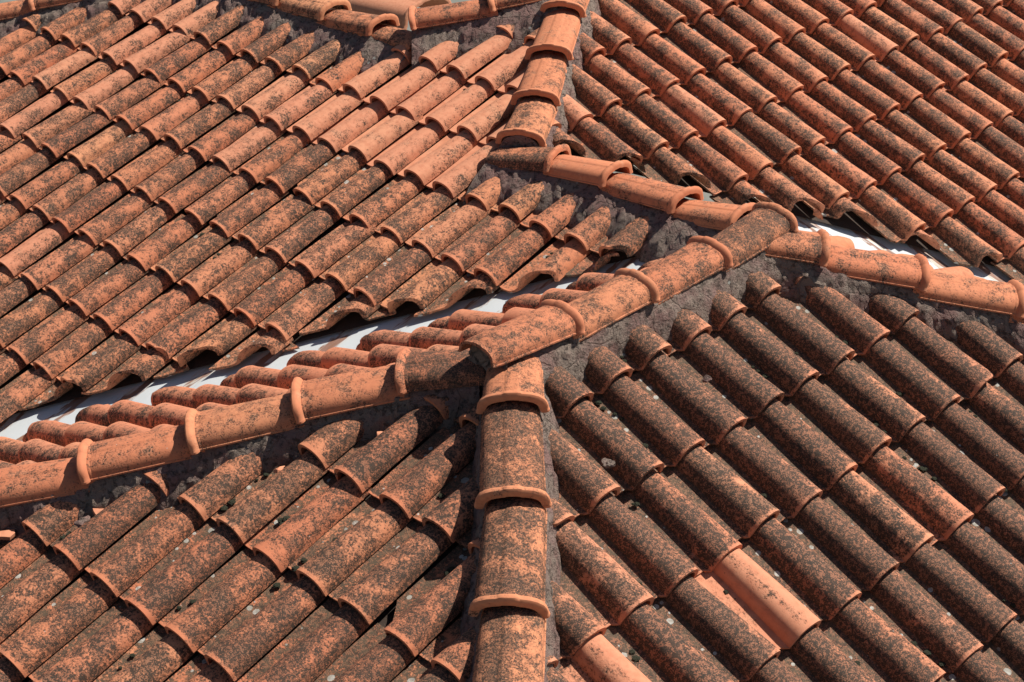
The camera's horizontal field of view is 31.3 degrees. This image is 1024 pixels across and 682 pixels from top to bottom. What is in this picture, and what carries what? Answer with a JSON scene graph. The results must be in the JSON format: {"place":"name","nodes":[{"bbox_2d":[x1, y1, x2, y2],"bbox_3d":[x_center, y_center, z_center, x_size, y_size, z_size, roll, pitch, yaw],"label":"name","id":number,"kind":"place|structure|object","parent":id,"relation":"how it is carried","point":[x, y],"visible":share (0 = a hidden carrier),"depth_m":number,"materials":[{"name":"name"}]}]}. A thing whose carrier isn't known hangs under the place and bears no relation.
{"place":"outdoors","nodes":[
{"label":"outdoors","id":0,"kind":"place"},
{"bbox_2d":[0,394,480,681],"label":"roof slope","id":1,"kind":"structure","parent":0,"point":[371,592],"depth_m":5.69,"materials":[{"name":"ceramic"}]},
{"bbox_2d":[0,529,14,539],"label":"tile fragment","id":2,"kind":"object","parent":1,"relation":"on","point":[8,534],"visible":1,"depth_m":6.12,"materials":[{"name":"ceramic"}]},
{"bbox_2d":[74,515,89,527],"bbox_3d":[-1.412,0.604,6.041,0.062,0.038,0.060,9,30,19],"label":"mortar lump","id":3,"kind":"object","parent":1,"relation":"on","point":[80,521],"visible":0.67,"depth_m":6.03,"materials":[{"name":"grey concrete"}]},
{"bbox_2d":[92,508,102,515],"bbox_3d":[-1.371,0.571,6.087,0.051,0.032,0.038,-20,34,-31],"label":"tile fragment","id":4,"kind":"object","parent":1,"relation":"on","point":[95,511],"visible":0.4,"depth_m":6.08,"materials":[{"name":"ceramic"}]},
{"bbox_2d":[273,466,284,473],"bbox_3d":[-0.764,0.426,6.023,0.048,0.030,0.036,-18,33,-28],"label":"tile fragment","id":5,"kind":"object","parent":1,"relation":"on","point":[278,469],"visible":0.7,"depth_m":6.01,"materials":[{"name":"ceramic"}]},
{"bbox_2d":[0,257,644,441],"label":"valley gutter","id":6,"kind":"object","parent":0,"point":[15,426],"visible":0.12,"depth_m":7.84,"materials":[{"name":"paint"}]},
{"bbox_2d":[0,0,648,422],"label":"roof slope","id":7,"kind":"structure","parent":0,"point":[338,196],"depth_m":8.62,"materials":[{"name":"ceramic"}]},
{"bbox_2d":[0,0,145,46],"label":"mortar bed","id":8,"kind":"object","parent":7,"relation":"on","point":[48,15],"visible":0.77,"depth_m":10.47,"materials":[{"name":"grey concrete"}]},
{"bbox_2d":[0,0,38,19],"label":"ridge cap","id":9,"kind":"object","parent":8,"relation":"on","point":[12,9],"visible":0.82,"depth_m":10.51,"materials":[{"name":"ceramic"}]},
{"bbox_2d":[28,0,81,10],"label":"ridge cap","id":10,"kind":"object","parent":8,"relation":"on","point":[36,4],"visible":1,"depth_m":10.47,"materials":[{"name":"ceramic"}]},
{"bbox_2d":[162,0,405,86],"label":"mortar bed","id":11,"kind":"object","parent":7,"relation":"on","point":[373,50],"visible":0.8,"depth_m":9.63,"materials":[{"name":"grey concrete"}]},
{"bbox_2d":[252,0,278,5],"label":"ridge cap","id":12,"kind":"object","parent":11,"relation":"on","point":[274,2],"visible":1,"depth_m":9.85,"materials":[{"name":"ceramic"}]},
{"bbox_2d":[276,0,351,20],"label":"ridge cap","id":13,"kind":"object","parent":11,"relation":"on","point":[316,9],"visible":0.99,"depth_m":9.68,"materials":[{"name":"ceramic"}]},
{"bbox_2d":[319,9,399,35],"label":"ridge cap","id":14,"kind":"object","parent":11,"relation":"on","point":[353,21],"visible":1,"depth_m":9.45,"materials":[{"name":"ceramic"}]},
{"bbox_2d":[353,23,411,51],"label":"ridge cap","id":15,"kind":"object","parent":11,"relation":"on","point":[392,36],"visible":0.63,"depth_m":9.32,"materials":[{"name":"ceramic"}]},
{"bbox_2d":[412,0,566,69],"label":"mortar bed","id":16,"kind":"object","parent":7,"relation":"on","point":[524,19],"visible":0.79,"depth_m":9.15,"materials":[{"name":"grey concrete"}]},
{"bbox_2d":[408,0,497,29],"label":"ridge cap","id":17,"kind":"object","parent":16,"relation":"on","point":[436,15],"visible":0.96,"depth_m":9.17,"materials":[{"name":"ceramic"}]},
{"bbox_2d":[487,0,540,11],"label":"ridge cap","id":18,"kind":"object","parent":16,"relation":"on","point":[494,5],"visible":1,"depth_m":9.14,"materials":[{"name":"ceramic"}]},
{"bbox_2d":[59,17,1015,668],"bbox_3d":[-0.133,-0.357,7.903,4.820,0.840,5.694,-1,28,0],"label":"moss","id":19,"kind":"object","parent":7,"relation":"on","point":[635,657],"visible":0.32,"depth_m":5.93,"materials":[{"name":"plant"}]},
{"bbox_2d":[499,0,600,146],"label":"mortar bed","id":20,"kind":"object","parent":7,"relation":"on","point":[586,28],"visible":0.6,"depth_m":8.83,"materials":[{"name":"grey concrete"}]},
{"bbox_2d":[501,135,537,146],"bbox_3d":[0.038,-0.846,8.331,0.205,0.205,0.058,5,29,12],"label":"mortar plug","id":21,"kind":"object","parent":20,"relation":"attached to","point":[516,141],"visible":0.36,"depth_m":8.29,"materials":[{"name":"grey concrete"}]},
{"bbox_2d":[495,95,557,146],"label":"ridge cap","id":22,"kind":"object","parent":20,"relation":"on","point":[533,116],"visible":1,"depth_m":8.39,"materials":[{"name":"ceramic"}]},
{"bbox_2d":[510,51,566,105],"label":"ridge cap","id":23,"kind":"object","parent":20,"relation":"on","point":[544,74],"visible":1,"depth_m":8.65,"materials":[{"name":"ceramic"}]},
{"bbox_2d":[525,8,580,60],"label":"ridge cap","id":24,"kind":"object","parent":20,"relation":"on","point":[559,29],"visible":1,"depth_m":8.92,"materials":[{"name":"ceramic"}]},
{"bbox_2d":[540,0,589,17],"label":"ridge cap","id":25,"kind":"object","parent":20,"relation":"on","point":[580,6],"visible":1,"depth_m":9.07,"materials":[{"name":"ceramic"}]},
{"bbox_2d":[462,163,745,262],"bbox_3d":[0.498,-0.543,7.900,1.562,0.252,0.432,22,36,36],"label":"mortar bed","id":26,"kind":"object","parent":7,"relation":"on","point":[668,234],"visible":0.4,"depth_m":7.88,"materials":[{"name":"grey concrete"}]},
{"bbox_2d":[485,144,570,172],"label":"ridge cap","id":27,"kind":"object","parent":26,"relation":"on","point":[531,158],"visible":0.98,"depth_m":8.19,"materials":[{"name":"ceramic"}]},
{"bbox_2d":[542,154,632,187],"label":"ridge cap","id":28,"kind":"object","parent":26,"relation":"on","point":[596,172],"visible":0.97,"depth_m":8.00,"materials":[{"name":"ceramic"}]},
{"bbox_2d":[600,173,703,213],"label":"ridge cap","id":29,"kind":"object","parent":26,"relation":"on","point":[664,196],"visible":1,"depth_m":7.77,"materials":[{"name":"ceramic"}]},
{"bbox_2d":[672,200,755,229],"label":"ridge cap","id":30,"kind":"object","parent":26,"relation":"on","point":[714,215],"visible":0.76,"depth_m":7.58,"materials":[{"name":"ceramic"}]},
{"bbox_2d":[0,258,662,467],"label":"roof slope","id":31,"kind":"structure","parent":0,"point":[46,440],"depth_m":7.13,"materials":[{"name":"ceramic"}]},
{"bbox_2d":[0,386,479,544],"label":"mortar bed","id":32,"kind":"object","parent":31,"relation":"on","point":[274,451],"visible":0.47,"depth_m":6.06,"materials":[{"name":"grey concrete"}]},
{"bbox_2d":[0,457,94,507],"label":"ridge cap","id":33,"kind":"object","parent":32,"relation":"on","point":[31,482],"visible":0.67,"depth_m":6.11,"materials":[{"name":"ceramic"}]},
{"bbox_2d":[76,424,204,484],"bbox_3d":[-1.238,0.365,6.133,0.441,0.133,0.236,-1,28,0],"label":"ridge cap","id":34,"kind":"object","parent":32,"relation":"on","point":[102,459],"visible":0.9,"depth_m":6.07,"materials":[{"name":"ceramic"}]},
{"bbox_2d":[184,393,304,454],"bbox_3d":[-0.877,0.260,6.111,0.439,0.129,0.246,-1,28,0],"label":"ridge cap","id":35,"kind":"object","parent":32,"relation":"on","point":[224,425],"visible":0.86,"depth_m":6.05,"materials":[{"name":"ceramic"}]},
{"bbox_2d":[290,364,410,423],"bbox_3d":[-0.523,0.160,6.090,0.430,0.128,0.234,-1,28,0],"label":"ridge cap","id":36,"kind":"object","parent":32,"relation":"on","point":[315,398],"visible":0.91,"depth_m":6.03,"materials":[{"name":"ceramic"}]},
{"bbox_2d":[394,348,485,394],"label":"ridge cap","id":37,"kind":"object","parent":32,"relation":"on","point":[422,371],"visible":0.83,"depth_m":5.99,"materials":[{"name":"ceramic"}]},
{"bbox_2d":[327,0,450,29],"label":"ridge cap","id":38,"kind":"object","parent":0,"point":[398,9],"visible":0.55,"depth_m":12.04,"materials":[{"name":"ceramic"}]},
{"bbox_2d":[545,271,1023,681],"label":"roof slope","id":39,"kind":"structure","parent":0,"point":[843,545],"depth_m":5.94,"materials":[{"name":"ceramic"}]},
{"bbox_2d":[460,392,560,681],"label":"mortar bed","id":40,"kind":"object","parent":39,"relation":"on","point":[549,423],"visible":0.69,"depth_m":5.50,"materials":[{"name":"grey concrete"}]},
{"bbox_2d":[468,497,549,618],"bbox_3d":[-0.010,0.626,5.375,0.240,0.156,0.465,-1,28,0],"label":"ridge cap","id":41,"kind":"object","parent":40,"relation":"on","point":[511,569],"visible":0.94,"depth_m":5.33,"materials":[{"name":"ceramic"}]},
{"bbox_2d":[472,606,545,681],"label":"ridge cap","id":42,"kind":"object","parent":40,"relation":"on","point":[511,644],"visible":0.78,"depth_m":5.11,"materials":[{"name":"ceramic"}]},
{"bbox_2d":[474,400,551,508],"bbox_3d":[-0.001,0.341,5.652,0.236,0.160,0.450,-1,28,0],"label":"ridge cap","id":43,"kind":"object","parent":40,"relation":"on","point":[512,463],"visible":0.95,"depth_m":5.61,"materials":[{"name":"ceramic"}]},
{"bbox_2d":[476,356,549,413],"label":"ridge cap","id":44,"kind":"object","parent":43,"relation":"on","point":[520,379],"visible":0.95,"depth_m":5.82,"materials":[{"name":"ceramic"}]},
{"bbox_2d":[601,458,614,468],"bbox_3d":[0.307,0.392,5.833,0.048,0.028,0.047,-1,28,0],"label":"mortar lump","id":45,"kind":"object","parent":39,"relation":"on","point":[606,463],"visible":1,"depth_m":5.82,"materials":[{"name":"grey concrete"}]},
{"bbox_2d":[507,251,770,393],"bbox_3d":[0.453,-0.070,6.427,1.438,0.284,0.305,-25,36,-37],"label":"mortar bed","id":46,"kind":"object","parent":39,"relation":"on","point":[570,355],"visible":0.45,"depth_m":6.31,"materials":[{"name":"grey concrete"}]},
{"bbox_2d":[468,345,507,396],"bbox_3d":[-0.073,0.094,5.961,0.060,0.204,0.209,-26,37,-38],"label":"mortar plug","id":47,"kind":"object","parent":46,"relation":"attached to","point":[478,355],"visible":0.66,"depth_m":5.97,"materials":[{"name":"grey concrete"}]},
{"bbox_2d":[458,299,584,368],"bbox_3d":[0.030,-0.029,6.009,0.412,0.082,0.219,-25,36,-37],"label":"ridge cap","id":48,"kind":"object","parent":46,"relation":"on","point":[546,323],"visible":1,"depth_m":5.97,"materials":[{"name":"ceramic"}]},
{"bbox_2d":[568,268,659,341],"bbox_3d":[0.296,-0.133,6.232,0.400,0.109,0.219,-25,36,-36],"label":"ridge cap","id":49,"kind":"object","parent":46,"relation":"on","point":[622,293],"visible":0.86,"depth_m":6.23,"materials":[{"name":"ceramic"}]},
{"bbox_2d":[641,236,732,305],"bbox_3d":[0.566,-0.251,6.454,0.429,0.114,0.219,-25,36,-37],"label":"ridge cap","id":50,"kind":"object","parent":46,"relation":"on","point":[695,260],"visible":0.88,"depth_m":6.45,"materials":[{"name":"ceramic"}]},
{"bbox_2d":[712,202,798,272],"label":"ridge cap","id":51,"kind":"object","parent":46,"relation":"on","point":[759,228],"visible":0.88,"depth_m":6.68,"materials":[{"name":"ceramic"}]},
{"bbox_2d":[702,375,711,382],"bbox_3d":[0.662,0.130,6.198,0.031,0.020,0.034,16,33,29],"label":"mortar lump","id":52,"kind":"object","parent":39,"relation":"on","point":[706,378],"visible":1,"depth_m":6.19,"materials":[{"name":"grey concrete"}]},
{"bbox_2d":[766,256,1023,363],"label":"mortar bed","id":53,"kind":"object","parent":39,"relation":"on","point":[943,320],"visible":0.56,"depth_m":6.75,"materials":[{"name":"grey concrete"}]},
{"bbox_2d":[730,223,830,266],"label":"ridge cap","id":54,"kind":"object","parent":53,"relation":"on","point":[808,247],"visible":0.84,"depth_m":6.68,"materials":[{"name":"ceramic"}]},
{"bbox_2d":[817,245,930,291],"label":"ridge cap","id":55,"kind":"object","parent":53,"relation":"on","point":[914,272],"visible":0.88,"depth_m":6.73,"materials":[{"name":"ceramic"}]},
{"bbox_2d":[913,271,1023,318],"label":"ridge cap","id":56,"kind":"object","parent":53,"relation":"on","point":[985,295],"visible":0.87,"depth_m":6.79,"materials":[{"name":"ceramic"}]},
{"bbox_2d":[1009,315,1023,323],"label":"ridge cap","id":57,"kind":"object","parent":53,"relation":"on","point":[1017,319],"visible":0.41,"depth_m":6.81,"materials":[{"name":"ceramic"}]},
{"bbox_2d":[552,0,1023,284],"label":"roof slope","id":58,"kind":"structure","parent":0,"point":[897,121],"depth_m":9.16,"materials":[{"name":"ceramic"}]},
{"bbox_2d":[794,215,1011,282],"bbox_3d":[2.362,-0.242,8.477,2.294,0.905,1.110,-1,28,0],"label":"valley gutter","id":59,"kind":"object","parent":58,"relation":"attached to","point":[869,242],"visible":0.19,"depth_m":8.73,"materials":[{"name":"paint"}]},
{"bbox_2d":[830,236,1023,285],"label":"roof slope","id":60,"kind":"structure","parent":0,"point":[841,241],"depth_m":7.83,"materials":[{"name":"ceramic"}]}
]}

